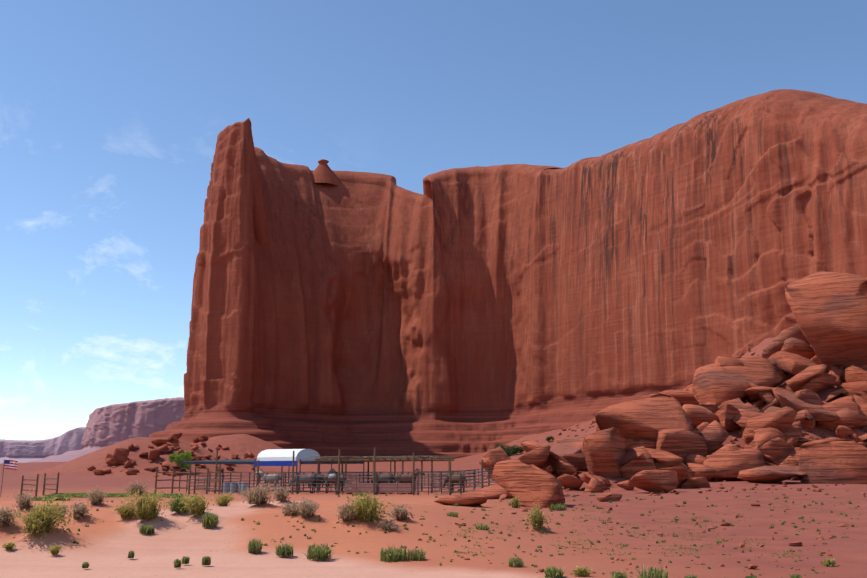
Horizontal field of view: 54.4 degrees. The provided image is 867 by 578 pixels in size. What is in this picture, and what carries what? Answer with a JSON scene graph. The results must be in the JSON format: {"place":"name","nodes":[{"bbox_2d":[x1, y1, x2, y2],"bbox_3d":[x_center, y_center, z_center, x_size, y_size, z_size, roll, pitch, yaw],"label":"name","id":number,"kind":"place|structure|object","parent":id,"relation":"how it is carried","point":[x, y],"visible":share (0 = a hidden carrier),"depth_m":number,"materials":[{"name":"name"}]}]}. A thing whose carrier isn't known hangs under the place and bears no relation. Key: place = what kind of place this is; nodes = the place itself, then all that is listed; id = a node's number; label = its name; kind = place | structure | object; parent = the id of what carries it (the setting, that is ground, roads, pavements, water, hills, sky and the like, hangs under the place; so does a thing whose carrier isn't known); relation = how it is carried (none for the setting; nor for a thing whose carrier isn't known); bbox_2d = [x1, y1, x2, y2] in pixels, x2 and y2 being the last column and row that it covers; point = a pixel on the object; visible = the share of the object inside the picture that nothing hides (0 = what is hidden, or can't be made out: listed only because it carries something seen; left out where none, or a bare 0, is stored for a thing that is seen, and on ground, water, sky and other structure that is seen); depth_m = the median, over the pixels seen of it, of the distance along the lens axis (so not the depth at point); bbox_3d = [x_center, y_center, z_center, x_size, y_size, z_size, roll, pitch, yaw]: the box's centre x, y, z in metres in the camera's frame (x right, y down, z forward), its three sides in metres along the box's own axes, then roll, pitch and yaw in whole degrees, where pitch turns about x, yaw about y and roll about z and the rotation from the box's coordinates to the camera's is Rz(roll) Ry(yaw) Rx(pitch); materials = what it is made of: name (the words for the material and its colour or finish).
{"place":"outdoors","nodes":[
{"label":"outdoors","id":0,"kind":"place"},
{"bbox_2d":[0,337,866,577],"bbox_3d":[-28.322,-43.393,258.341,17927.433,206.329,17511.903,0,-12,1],"label":"ground","id":1,"kind":"structure","parent":0,"point":[107,545],"depth_m":23.45,"materials":[{"name":"sand"}]},
{"bbox_2d":[0,460,17,496],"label":"flag on pole","id":2,"kind":"object","parent":1,"relation":"on","point":[7,464],"visible":0.98,"depth_m":60.26,"materials":[{"name":"fabric"}]},
{"bbox_2d":[0,427,84,463],"bbox_3d":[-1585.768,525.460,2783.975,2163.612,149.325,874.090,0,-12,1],"label":"mesa","id":3,"kind":"structure","parent":1,"relation":"on","point":[22,451],"depth_m":2578.48,"materials":[{"name":"purple stone"}]},
{"bbox_2d":[26,397,184,462],"bbox_3d":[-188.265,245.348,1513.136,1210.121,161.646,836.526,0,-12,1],"label":"mesa","id":4,"kind":"structure","parent":1,"relation":"on","point":[106,426],"depth_m":1241.44,"materials":[{"name":"purple stone"}]},
{"bbox_2d":[20,466,220,496],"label":"wooden fence","id":5,"kind":"object","parent":1,"relation":"on","point":[156,480],"visible":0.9,"depth_m":65.56,"materials":[{"name":"brown wood"}]},
{"bbox_2d":[168,450,193,471],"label":"foliage","id":6,"kind":"object","parent":1,"relation":"on","point":[174,457],"visible":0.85,"depth_m":188.55,"materials":[{"name":"green plant"}]},
{"bbox_2d":[254,469,281,491],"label":"horse","id":7,"kind":"object","parent":1,"relation":"on","point":[268,479],"visible":0.65,"depth_m":70.28},
{"bbox_2d":[179,447,411,493],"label":"buildings","id":8,"kind":"structure","parent":1,"relation":"on","point":[276,457],"depth_m":70.83,"materials":[{"name":"paint"}]},
{"bbox_2d":[288,474,316,492],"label":"horse","id":9,"kind":"object","parent":1,"relation":"on","point":[304,479],"visible":0.71,"depth_m":66.88},
{"bbox_2d":[308,468,337,492],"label":"horse","id":10,"kind":"object","parent":1,"relation":"on","point":[330,471],"visible":0.42,"depth_m":67.42},
{"bbox_2d":[322,474,347,492],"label":"horse","id":11,"kind":"object","parent":1,"relation":"on","point":[333,477],"visible":0.62,"depth_m":66.44},
{"bbox_2d":[214,447,482,494],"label":"corral ramada posts","id":12,"kind":"object","parent":1,"relation":"on","point":[374,459],"visible":0.96,"depth_m":67.22,"materials":[{"name":"brown wood"}]},
{"bbox_2d":[186,463,525,494],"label":"corral fence","id":13,"kind":"object","parent":1,"relation":"on","point":[356,477],"visible":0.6,"depth_m":65.85,"materials":[{"name":"metal"}]},
{"bbox_2d":[370,474,395,493],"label":"horse","id":14,"kind":"object","parent":1,"relation":"on","point":[386,478],"visible":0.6,"depth_m":65.52},
{"bbox_2d":[393,468,423,493],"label":"horse","id":15,"kind":"object","parent":1,"relation":"on","point":[410,478],"visible":0.56,"depth_m":65.76},
{"bbox_2d":[0,480,865,577],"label":"desert shrubs","id":16,"kind":"object","parent":1,"relation":"on","point":[40,520],"visible":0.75,"depth_m":23.00,"materials":[{"name":"green plant"}]},
{"bbox_2d":[443,474,466,492],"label":"horse","id":17,"kind":"object","parent":1,"relation":"on","point":[455,479],"visible":0.54,"depth_m":66.14},
{"bbox_2d":[87,271,866,575],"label":"boulders","id":18,"kind":"object","parent":1,"relation":"on","point":[668,440],"visible":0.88,"depth_m":79.84,"materials":[{"name":"brown stone"}]},
{"bbox_2d":[496,444,515,456],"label":"bush","id":19,"kind":"object","parent":1,"relation":"on","point":[506,449],"visible":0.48,"depth_m":200.26,"materials":[{"name":"green plant"}]},
{"bbox_2d":[149,89,866,458],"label":"butte","id":20,"kind":"object","parent":1,"relation":"on","point":[461,313],"visible":0.92,"depth_m":329.15,"materials":[{"name":"brown stone"}]},
{"bbox_2d":[312,159,340,185],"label":"rock pinnacle","id":21,"kind":"object","parent":20,"relation":"on","point":[323,172],"visible":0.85,"depth_m":403.00,"materials":[{"name":"brown stone"}]},
{"bbox_2d":[510,445,524,455],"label":"bush","id":22,"kind":"object","parent":1,"relation":"on","point":[514,449],"visible":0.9,"depth_m":194.40,"materials":[{"name":"green plant"}]},
{"bbox_2d":[546,436,554,441],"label":"bush","id":23,"kind":"object","parent":1,"relation":"on","point":[548,439],"visible":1,"depth_m":191.56,"materials":[{"name":"green plant"}]},
{"bbox_2d":[0,0,866,439],"label":"sky","id":24,"kind":"structure","parent":0,"point":[113,113],"materials":[{"name":"blue"}]}
]}

